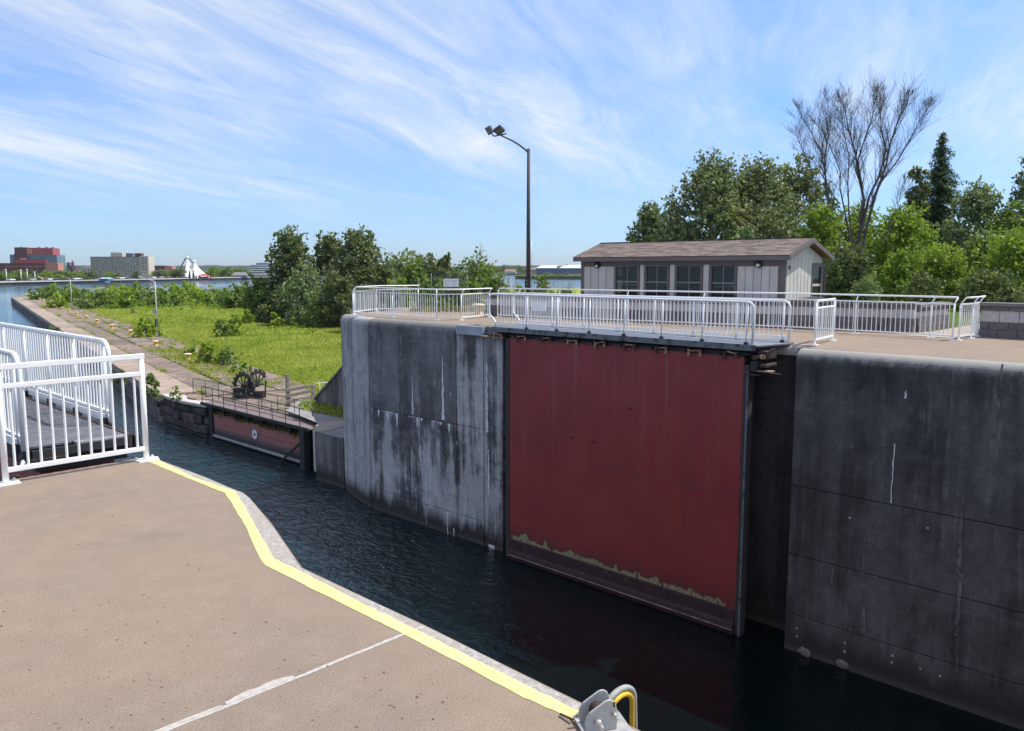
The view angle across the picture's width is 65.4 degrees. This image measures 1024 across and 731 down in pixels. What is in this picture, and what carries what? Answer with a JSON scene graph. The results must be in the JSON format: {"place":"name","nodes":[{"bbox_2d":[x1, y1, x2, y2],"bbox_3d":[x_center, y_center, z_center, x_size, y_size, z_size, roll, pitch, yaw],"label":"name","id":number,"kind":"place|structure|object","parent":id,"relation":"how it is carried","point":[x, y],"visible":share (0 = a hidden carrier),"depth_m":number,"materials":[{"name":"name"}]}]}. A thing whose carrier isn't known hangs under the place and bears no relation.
{"place":"outdoors","nodes":[
{"label":"outdoors","id":0,"kind":"place"},
{"bbox_2d":[0,247,65,272],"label":"office building","id":1,"kind":"structure","parent":0,"point":[39,259],"depth_m":587.91,"materials":[{"name":"red brick"}]},
{"bbox_2d":[11,297,310,432],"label":"pier pavement","id":2,"kind":"structure","parent":0,"point":[43,318],"depth_m":60.54,"materials":[{"name":"concrete"}]},
{"bbox_2d":[38,305,294,395],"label":"pier weeds","id":3,"kind":"object","parent":2,"relation":"on","point":[179,356],"visible":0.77,"depth_m":63.75,"materials":[{"name":"green plant"}]},
{"bbox_2d":[153,393,209,436],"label":"old stone wall","id":4,"kind":"structure","parent":2,"relation":"on","point":[188,415],"depth_m":44.28,"materials":[{"name":"stone"}]},
{"bbox_2d":[145,372,165,402],"bbox_3d":[-20.642,1.240,45.425,1.348,1.758,1.211,0,7,2],"label":"bush","id":5,"kind":"object","parent":4,"relation":"on","point":[151,379],"visible":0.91,"depth_m":45.30,"materials":[{"name":"green plant"}]},
{"bbox_2d":[194,341,220,363],"bbox_3d":[-23.781,-0.926,62.303,2.339,1.957,2.051,-1,7,-4],"label":"bush","id":6,"kind":"object","parent":2,"relation":"on","point":[208,347],"visible":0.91,"depth_m":61.99,"materials":[{"name":"green plant"}]},
{"bbox_2d":[216,347,242,365],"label":"bush","id":7,"kind":"object","parent":2,"relation":"on","point":[225,356],"visible":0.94,"depth_m":60.95,"materials":[{"name":"green plant"}]},
{"bbox_2d":[232,369,266,397],"bbox_3d":[-15.181,1.134,46.055,1.967,1.794,1.300,-2,7,-15],"label":"geared winch","id":8,"kind":"object","parent":2,"relation":"on","point":[250,384],"visible":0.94,"depth_m":45.94,"materials":[{"name":"black metal"}]},
{"bbox_2d":[285,374,314,406],"bbox_3d":[-11.409,1.285,42.846,1.719,1.750,0.196,-6,9,-38],"label":"timber barrier","id":9,"kind":"object","parent":2,"relation":"on","point":[288,389],"visible":0.81,"depth_m":42.63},
{"bbox_2d":[10,271,517,282],"bbox_3d":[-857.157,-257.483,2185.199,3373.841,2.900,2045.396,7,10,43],"label":"city ground","id":10,"kind":"structure","parent":0,"point":[258,277],"depth_m":711.12,"materials":[{"name":"green plant"}]},
{"bbox_2d":[90,252,154,278],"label":"hotel building","id":11,"kind":"structure","parent":10,"relation":"on","point":[129,264],"depth_m":560.02,"materials":[{"name":"concrete"}]},
{"bbox_2d":[0,276,280,285],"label":"sea wall","id":12,"kind":"structure","parent":10,"relation":"on","point":[43,282],"depth_m":501.90,"materials":[{"name":"concrete"}]},
{"bbox_2d":[180,256,204,277],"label":"tent pavilion","id":13,"kind":"structure","parent":10,"relation":"on","point":[195,268],"depth_m":598.31,"materials":[{"name":"white fabric"}]},
{"bbox_2d":[250,261,278,276],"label":"striped building","id":14,"kind":"structure","parent":10,"relation":"on","point":[258,269],"depth_m":681.04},
{"bbox_2d":[536,264,580,273],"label":"mill building","id":15,"kind":"structure","parent":10,"relation":"on","point":[566,268],"depth_m":1000.72,"materials":[{"name":"white"}]},
{"bbox_2d":[25,288,580,355],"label":"grass field","id":16,"kind":"structure","parent":0,"point":[575,291],"depth_m":271.25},
{"bbox_2d":[26,285,60,299],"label":"bush","id":17,"kind":"object","parent":16,"relation":"on","point":[41,294],"visible":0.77,"depth_m":189.37,"materials":[{"name":"green plant"}]},
{"bbox_2d":[41,292,70,307],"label":"bush","id":18,"kind":"object","parent":16,"relation":"on","point":[58,302],"visible":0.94,"depth_m":148.96,"materials":[{"name":"green plant"}]},
{"bbox_2d":[74,289,113,308],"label":"bush","id":19,"kind":"object","parent":16,"relation":"on","point":[96,300],"visible":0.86,"depth_m":146.38,"materials":[{"name":"green plant"}]},
{"bbox_2d":[105,286,146,308],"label":"bush","id":20,"kind":"object","parent":16,"relation":"on","point":[128,300],"visible":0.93,"depth_m":146.63,"materials":[{"name":"green plant"}]},
{"bbox_2d":[132,316,167,337],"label":"bush","id":21,"kind":"object","parent":16,"relation":"on","point":[148,329],"visible":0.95,"depth_m":86.12,"materials":[{"name":"green plant"}]},
{"bbox_2d":[143,291,184,306],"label":"bush","id":22,"kind":"object","parent":16,"relation":"on","point":[161,299],"visible":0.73,"depth_m":150.95,"materials":[{"name":"green plant"}]},
{"bbox_2d":[161,285,193,304],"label":"bush","id":23,"kind":"object","parent":16,"relation":"on","point":[175,293],"visible":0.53,"depth_m":157.55,"materials":[{"name":"green plant"}]},
{"bbox_2d":[173,282,208,302],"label":"bush","id":24,"kind":"object","parent":16,"relation":"on","point":[193,292],"visible":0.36,"depth_m":165.57,"materials":[{"name":"green plant"}]},
{"bbox_2d":[69,297,341,400],"bbox_3d":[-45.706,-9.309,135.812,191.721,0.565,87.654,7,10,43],"label":"meadow grass","id":25,"kind":"structure","parent":16,"relation":"on","point":[306,353],"depth_m":81.33,"materials":[{"name":"plant"}]},
{"bbox_2d":[209,277,252,308],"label":"bush","id":26,"kind":"object","parent":16,"relation":"on","point":[233,297],"visible":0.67,"depth_m":146.07,"materials":[{"name":"green plant"}]},
{"bbox_2d":[238,275,280,322],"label":"shrub","id":27,"kind":"object","parent":16,"relation":"on","point":[247,301],"visible":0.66,"depth_m":109.18,"materials":[{"name":"green plant"}]},
{"bbox_2d":[254,282,297,322],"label":"shrub","id":28,"kind":"object","parent":16,"relation":"on","point":[278,307],"visible":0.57,"depth_m":107.16,"materials":[{"name":"green plant"}]},
{"bbox_2d":[250,224,323,306],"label":"leafy tree","id":29,"kind":"object","parent":16,"relation":"on","point":[293,252],"visible":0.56,"depth_m":110.09,"materials":[{"name":"green plant"}]},
{"bbox_2d":[274,262,333,325],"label":"shrub","id":30,"kind":"object","parent":16,"relation":"on","point":[301,295],"visible":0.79,"depth_m":102.68,"materials":[{"name":"green plant"}]},
{"bbox_2d":[300,299,327,327],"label":"shrub","id":31,"kind":"object","parent":16,"relation":"on","point":[315,320],"visible":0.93,"depth_m":99.00,"materials":[{"name":"green plant"}]},
{"bbox_2d":[286,399,344,487],"bbox_3d":[-8.989,4.157,37.876,9.889,3.650,4.560,7,10,43],"label":"concrete abutment","id":32,"kind":"object","parent":16,"relation":"on","point":[328,448],"visible":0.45,"depth_m":33.86,"materials":[{"name":"concrete"}]},
{"bbox_2d":[192,378,317,469],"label":"old lock gate","id":33,"kind":"structure","parent":32,"relation":"on","point":[276,439],"depth_m":39.16,"materials":[{"name":"metal"}]},
{"bbox_2d":[295,398,342,418],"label":"wall foot grass","id":34,"kind":"structure","parent":32,"relation":"on","point":[317,407],"depth_m":38.70,"materials":[{"name":"plant"}]},
{"bbox_2d":[308,230,346,296],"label":"leafy tree","id":35,"kind":"object","parent":16,"relation":"on","point":[326,243],"visible":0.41,"depth_m":114.44,"materials":[{"name":"green plant"}]},
{"bbox_2d":[313,366,342,409],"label":"wing wall","id":36,"kind":"structure","parent":16,"relation":"on","point":[331,391],"depth_m":39.07,"materials":[{"name":"concrete"}]},
{"bbox_2d":[317,269,358,327],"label":"shrub","id":37,"kind":"object","parent":16,"relation":"on","point":[337,306],"visible":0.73,"depth_m":99.11,"materials":[{"name":"green plant"}]},
{"bbox_2d":[323,223,393,317],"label":"leafy tree","id":38,"kind":"object","parent":16,"relation":"on","point":[359,253],"visible":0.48,"depth_m":109.74,"materials":[{"name":"green plant"}]},
{"bbox_2d":[342,282,385,314],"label":"shrub","id":39,"kind":"object","parent":16,"relation":"on","point":[350,310],"visible":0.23,"depth_m":91.52,"materials":[{"name":"green plant"}]},
{"bbox_2d":[369,264,398,310],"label":"shrub","id":40,"kind":"object","parent":16,"relation":"on","point":[381,276],"visible":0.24,"depth_m":105.12,"materials":[{"name":"green plant"}]},
{"bbox_2d":[383,277,416,309],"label":"shrub","id":41,"kind":"object","parent":16,"relation":"on","point":[400,280],"visible":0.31,"depth_m":91.61,"materials":[{"name":"green plant"}]},
{"bbox_2d":[383,247,420,287],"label":"leafy tree","id":42,"kind":"object","parent":16,"relation":"on","point":[396,261],"visible":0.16,"depth_m":124.00,"materials":[{"name":"green plant"}]},
{"bbox_2d":[394,257,430,306],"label":"shrub","id":43,"kind":"object","parent":16,"relation":"on","point":[415,274],"visible":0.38,"depth_m":99.07,"materials":[{"name":"green plant"}]},
{"bbox_2d":[400,252,449,302],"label":"leafy tree","id":44,"kind":"object","parent":16,"relation":"on","point":[433,269],"visible":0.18,"depth_m":118.58,"materials":[{"name":"green plant"}]},
{"bbox_2d":[417,275,451,305],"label":"shrub","id":45,"kind":"object","parent":16,"relation":"on","point":[428,285],"visible":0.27,"depth_m":89.65,"materials":[{"name":"green plant"}]},
{"bbox_2d":[435,252,457,278],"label":"leafy tree","id":46,"kind":"object","parent":16,"relation":"on","point":[444,261],"visible":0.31,"depth_m":111.28,"materials":[{"name":"green plant"}]},
{"bbox_2d":[439,268,468,304],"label":"shrub","id":47,"kind":"object","parent":16,"relation":"on","point":[452,274],"visible":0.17,"depth_m":95.28,"materials":[{"name":"green plant"}]},
{"bbox_2d":[446,277,484,306],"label":"shrub","id":48,"kind":"object","parent":16,"relation":"on","point":[470,284],"visible":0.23,"depth_m":83.42,"materials":[{"name":"green plant"}]},
{"bbox_2d":[444,246,512,300],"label":"leafy tree","id":49,"kind":"object","parent":16,"relation":"on","point":[483,274],"visible":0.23,"depth_m":104.20,"materials":[{"name":"green plant"}]},
{"bbox_2d":[479,276,506,296],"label":"shrub","id":50,"kind":"object","parent":16,"relation":"on","point":[493,283],"visible":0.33,"depth_m":91.76,"materials":[{"name":"green plant"}]},
{"bbox_2d":[66,265,561,270],"bbox_3d":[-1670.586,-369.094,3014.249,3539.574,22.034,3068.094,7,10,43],"label":"hills","id":51,"kind":"structure","parent":0,"point":[203,268],"depth_m":2714.03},
{"bbox_2d":[0,456,639,730],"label":"quay deck","id":52,"kind":"structure","parent":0,"point":[168,525],"depth_m":4.22,"materials":[{"name":"concrete"}]},
{"bbox_2d":[0,353,159,486],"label":"safety fence","id":53,"kind":"object","parent":52,"relation":"on","point":[6,470],"visible":1,"depth_m":7.53,"materials":[{"name":"metal"}]},
{"bbox_2d":[0,489,446,730],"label":"grit","id":54,"kind":"object","parent":52,"relation":"on","point":[357,726],"visible":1,"depth_m":3.83,"materials":[{"name":"stone"}]},
{"bbox_2d":[155,625,423,730],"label":"deck joint","id":55,"kind":"object","parent":52,"relation":"on","point":[247,694],"visible":1,"depth_m":3.66,"materials":[{"name":"paint"}]},
{"bbox_2d":[149,460,578,722],"bbox_3d":[1.055,1.591,2.886,0.626,0.001,14.152,-7,10,-43],"label":"yellow line","id":56,"kind":"object","parent":52,"relation":"on","point":[481,668],"visible":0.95,"depth_m":4.45,"materials":[{"name":"paint"}]},
{"bbox_2d":[160,460,635,730],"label":"kerb strip","id":57,"kind":"object","parent":52,"relation":"on","point":[276,545],"visible":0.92,"depth_m":4.65,"materials":[{"name":"concrete"}]},
{"bbox_2d":[559,689,632,730],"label":"roller bracket","id":58,"kind":"object","parent":52,"relation":"attached to","point":[598,710],"visible":1,"depth_m":3.32,"materials":[{"name":"metal"}]},
{"bbox_2d":[609,684,637,728],"bbox_3d":[0.472,5.477,3.956,0.027,8.230,0.279,7,10,43],"label":"pipe","id":59,"kind":"object","parent":58,"relation":"hanging from","point":[615,693],"visible":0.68,"depth_m":3.48,"materials":[{"name":"metal"}]},
{"bbox_2d":[613,692,634,726],"bbox_3d":[0.480,5.490,3.951,0.022,8.205,0.184,7,10,43],"label":"pipe","id":60,"kind":"object","parent":58,"relation":"attached to","point":[620,696],"visible":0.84,"depth_m":3.51,"materials":[{"name":"metal"}]},
{"bbox_2d":[0,275,1023,730],"bbox_3d":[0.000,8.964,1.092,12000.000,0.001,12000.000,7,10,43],"label":"water","id":61,"kind":"structure","parent":0,"point":[574,639],"depth_m":20.59,"materials":[{"name":"liquid"}]},
{"bbox_2d":[0,322,140,480],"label":"lock gate","id":62,"kind":"structure","parent":61,"relation":"in","point":[11,355],"depth_m":10.04,"materials":[{"name":"metal"}]},
{"bbox_2d":[0,0,1023,266],"label":"sky","id":63,"kind":"structure","parent":0,"point":[169,131],"materials":[{"name":"blue"}]},
{"bbox_2d":[515,274,580,278],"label":"river bank","id":64,"kind":"structure","parent":0,"point":[570,276],"depth_m":694.11,"materials":[{"name":"green plant"}]},
{"bbox_2d":[355,306,1023,362],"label":"quay deck","id":65,"kind":"structure","parent":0,"point":[996,349],"depth_m":20.68,"materials":[{"name":"concrete"}]},
{"bbox_2d":[353,285,418,313],"bbox_3d":[-5.572,-2.841,33.859,1.052,1.114,4.082,5,8,35],"label":"white railing","id":66,"kind":"object","parent":65,"relation":"on","point":[375,304],"visible":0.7,"depth_m":34.21,"materials":[{"name":"metal"}]},
{"bbox_2d":[350,287,491,319],"bbox_3d":[-3.921,-2.352,29.845,6.001,1.114,2.448,2,7,17],"label":"white railing","id":67,"kind":"object","parent":65,"relation":"on","point":[436,317],"visible":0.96,"depth_m":29.45,"materials":[{"name":"metal"}]},
{"bbox_2d":[340,314,509,551],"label":"concrete lock wall","id":68,"kind":"structure","parent":65,"relation":"attached to","point":[424,411],"depth_m":27.52,"materials":[{"name":"concrete"}]},
{"bbox_2d":[410,304,484,311],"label":"dry grass","id":69,"kind":"structure","parent":65,"relation":"on","point":[453,308],"depth_m":34.51,"materials":[{"name":"plant"}]},
{"bbox_2d":[431,273,467,304],"bbox_3d":[-2.960,-3.539,37.542,1.722,1.610,0.142,0,7,0],"label":"notice screen","id":70,"kind":"object","parent":65,"relation":"on","point":[451,282],"visible":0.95,"depth_m":37.51,"materials":[{"name":"metal"}]},
{"bbox_2d":[494,288,958,339],"bbox_3d":[5.657,-1.819,25.466,15.431,1.114,1.005,6,9,38],"label":"white railing","id":71,"kind":"object","parent":65,"relation":"on","point":[866,330],"visible":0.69,"depth_m":23.54,"materials":[{"name":"metal"}]},
{"bbox_2d":[811,298,836,345],"bbox_3d":[7.736,-1.102,19.698,0.150,1.086,1.699,5,9,37],"label":"safety fence","id":72,"kind":"object","parent":65,"relation":"on","point":[816,320],"visible":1,"depth_m":19.64,"materials":[{"name":"metal"}]},
{"bbox_2d":[746,343,1023,729],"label":"concrete lock wall","id":73,"kind":"structure","parent":65,"relation":"attached to","point":[886,531],"depth_m":17.01,"materials":[{"name":"concrete"}]},
{"bbox_2d":[481,292,793,636],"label":"lock gate","id":74,"kind":"structure","parent":73,"relation":"attached to","point":[628,461],"depth_m":21.43,"materials":[{"name":"metal"}]},
{"bbox_2d":[954,295,985,340],"bbox_3d":[12.075,-1.266,20.922,0.330,1.114,1.834,7,10,43],"label":"white railing","id":75,"kind":"object","parent":65,"relation":"on","point":[974,318],"visible":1,"depth_m":20.82,"materials":[{"name":"metal"}]},
{"bbox_2d":[978,302,1023,338],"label":"block wall","id":76,"kind":"structure","parent":65,"relation":"on","point":[1001,320],"depth_m":21.17,"materials":[{"name":"concrete"}]},
{"bbox_2d":[484,293,915,332],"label":"block wall","id":77,"kind":"structure","parent":0,"point":[798,321],"depth_m":25.05,"materials":[{"name":"concrete"}]},
{"bbox_2d":[484,294,1002,331],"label":"lawn","id":78,"kind":"structure","parent":0,"point":[956,322],"depth_m":29.85,"materials":[{"name":"green plant"}]},
{"bbox_2d":[485,125,531,292],"bbox_3d":[-0.015,-6.400,34.710,2.199,7.975,0.895,3,8,24],"label":"floodlight mast","id":79,"kind":"object","parent":78,"relation":"on","point":[498,130],"visible":0.91,"depth_m":34.23,"materials":[{"name":"metal"}]},
{"bbox_2d":[573,237,834,298],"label":"control house","id":80,"kind":"structure","parent":78,"relation":"on","point":[792,264],"depth_m":27.95,"materials":[{"name":"beige paint"}]},
{"bbox_2d":[614,265,639,294],"bbox_3d":[4.357,-3.187,30.177,1.139,1.250,0.085,7,10,43],"label":"window","id":81,"kind":"structure","parent":80,"relation":"in","point":[626,277],"depth_m":30.18,"materials":[{"name":"glass"}]},
{"bbox_2d":[644,265,669,295],"bbox_3d":[5.323,-3.076,29.267,1.067,1.250,0.085,7,10,43],"label":"window","id":82,"kind":"structure","parent":80,"relation":"in","point":[659,273],"depth_m":29.27,"materials":[{"name":"glass"}]},
{"bbox_2d":[675,264,702,296],"bbox_3d":[6.294,-2.964,28.352,1.107,1.250,0.085,7,10,43],"label":"window","id":83,"kind":"structure","parent":80,"relation":"in","point":[688,277],"depth_m":28.34,"materials":[{"name":"glass"}]},
{"bbox_2d":[709,264,736,296],"bbox_3d":[7.268,-2.853,27.435,1.036,1.250,0.085,7,10,43],"label":"window","id":84,"kind":"structure","parent":80,"relation":"in","point":[721,275],"depth_m":27.43,"materials":[{"name":"glass"}]},
{"bbox_2d":[811,263,822,296],"bbox_3d":[10.560,-2.642,27.730,0.085,1.800,0.861,7,10,43],"label":"window","id":85,"kind":"structure","parent":80,"relation":"in","point":[817,269],"depth_m":27.73,"materials":[{"name":"glass"}]},
{"bbox_2d":[648,147,776,240],"bbox_3d":[14.980,-10.761,59.668,9.457,10.829,9.661,7,10,43],"label":"leafy tree","id":86,"kind":"object","parent":78,"relation":"on","point":[709,181],"visible":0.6,"depth_m":57.89,"materials":[{"name":"green plant"}]},
{"bbox_2d":[699,151,810,239],"bbox_3d":[18.510,-11.016,61.595,9.151,10.849,8.282,7,10,43],"label":"leafy tree","id":87,"kind":"object","parent":78,"relation":"on","point":[759,180],"visible":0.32,"depth_m":59.82,"materials":[{"name":"green plant"}]},
{"bbox_2d":[766,152,840,237],"bbox_3d":[23.130,-11.684,65.203,7.536,11.299,7.300,4,8,29],"label":"leafy tree","id":88,"kind":"object","parent":78,"relation":"on","point":[798,184],"visible":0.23,"depth_m":64.26,"materials":[{"name":"green plant"}]},
{"bbox_2d":[796,201,851,298],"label":"leafy tree","id":89,"kind":"object","parent":78,"relation":"on","point":[817,222],"visible":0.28,"depth_m":43.21,"materials":[{"name":"green plant"}]},
{"bbox_2d":[824,241,879,299],"bbox_3d":[16.723,-4.577,40.013,3.236,3.274,3.375,1,7,12],"label":"bush","id":90,"kind":"object","parent":78,"relation":"on","point":[846,263],"visible":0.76,"depth_m":39.47,"materials":[{"name":"green plant"}]},
{"bbox_2d":[780,63,953,257],"bbox_3d":[21.303,-11.117,47.617,9.715,12.866,6.203,0,7,0],"label":"bare tree","id":91,"kind":"object","parent":78,"relation":"on","point":[883,166],"visible":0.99,"depth_m":46.93,"materials":[{"name":"brown wood"}]},
{"bbox_2d":[848,275,886,300],"bbox_3d":[15.668,-3.159,35.075,1.502,1.652,1.468,-2,7,-19],"label":"bush","id":92,"kind":"object","parent":78,"relation":"on","point":[870,288],"visible":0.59,"depth_m":34.96,"materials":[{"name":"green plant"}]},
{"bbox_2d":[833,200,907,275],"bbox_3d":[22.997,-7.815,53.675,8.069,6.552,7.131,1,7,11],"label":"leafy tree","id":93,"kind":"object","parent":78,"relation":"on","point":[855,228],"visible":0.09,"depth_m":52.75,"materials":[{"name":"green plant"}]},
{"bbox_2d":[864,201,939,297],"bbox_3d":[24.250,-7.139,49.548,5.742,6.059,4.817,7,10,43],"label":"leafy tree","id":94,"kind":"object","parent":78,"relation":"on","point":[905,229],"visible":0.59,"depth_m":48.97,"materials":[{"name":"green plant"}]},
{"bbox_2d":[867,247,940,300],"bbox_3d":[18.442,-4.147,37.901,2.931,2.930,2.844,-3,8,-25],"label":"bush","id":95,"kind":"object","parent":78,"relation":"on","point":[898,266],"visible":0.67,"depth_m":37.65,"materials":[{"name":"green plant"}]},
{"bbox_2d":[902,165,933,257],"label":"leafy tree","id":96,"kind":"object","parent":78,"relation":"on","point":[919,199],"visible":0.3,"depth_m":58.78,"materials":[{"name":"green plant"}]},
{"bbox_2d":[897,268,952,310],"bbox_3d":[18.148,-3.308,34.968,2.325,1.974,2.726,7,10,43],"label":"bush","id":97,"kind":"object","parent":78,"relation":"on","point":[924,289],"visible":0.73,"depth_m":34.77,"materials":[{"name":"green plant"}]},
{"bbox_2d":[915,302,951,331],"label":"block wall","id":98,"kind":"structure","parent":78,"relation":"on","point":[923,315],"depth_m":23.72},
{"bbox_2d":[889,238,988,307],"bbox_3d":[20.388,-4.396,38.261,4.670,3.467,4.596,-1,7,-8],"label":"bush","id":99,"kind":"object","parent":78,"relation":"on","point":[944,263],"visible":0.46,"depth_m":37.39,"materials":[{"name":"green plant"}]},
{"bbox_2d":[912,131,971,277],"bbox_3d":[32.388,-11.772,61.325,7.136,12.205,7.102,7,10,43],"label":"spruce tree","id":100,"kind":"object","parent":78,"relation":"on","point":[941,180],"visible":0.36,"depth_m":60.63,"materials":[{"name":"green plant"}]},
{"bbox_2d":[932,175,1005,284],"bbox_3d":[33.102,-9.387,57.471,5.615,8.601,6.139,7,10,43],"label":"leafy tree","id":101,"kind":"object","parent":78,"relation":"on","point":[978,204],"visible":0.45,"depth_m":56.74,"materials":[{"name":"green plant"}]},
{"bbox_2d":[942,230,1004,301],"bbox_3d":[24.008,-5.013,40.998,3.529,3.904,3.848,7,10,43],"label":"bush","id":102,"kind":"object","parent":78,"relation":"on","point":[971,241],"visible":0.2,"depth_m":40.61,"materials":[{"name":"green plant"}]},
{"bbox_2d":[942,267,1023,310],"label":"bush","id":103,"kind":"object","parent":78,"relation":"on","point":[1002,291],"visible":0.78,"depth_m":33.73,"materials":[{"name":"green plant"}]},
{"bbox_2d":[955,225,1023,304],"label":"bush","id":104,"kind":"object","parent":78,"relation":"on","point":[1007,251],"visible":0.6,"depth_m":36.39,"materials":[{"name":"green plant"}]},
{"bbox_2d":[978,200,1023,269],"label":"leafy tree","id":105,"kind":"object","parent":78,"relation":"on","point":[1011,218],"visible":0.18,"depth_m":51.25,"materials":[{"name":"green plant"}]},
{"bbox_2d":[994,156,1023,215],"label":"leafy tree","id":106,"kind":"object","parent":78,"relation":"on","point":[1019,180],"visible":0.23,"depth_m":55.33,"materials":[{"name":"green plant"}]},
{"bbox_2d":[908,324,979,337],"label":"path","id":107,"kind":"structure","parent":0,"point":[950,332],"depth_m":22.80,"materials":[{"name":"concrete"}]},
{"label":"earth bank","id":108,"kind":"structure","parent":0,"visible":0},
{"bbox_2d":[625,200,674,241],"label":"leafy tree","id":109,"kind":"object","parent":108,"relation":"on","point":[646,222],"visible":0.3,"depth_m":61.89,"materials":[{"name":"green plant"}]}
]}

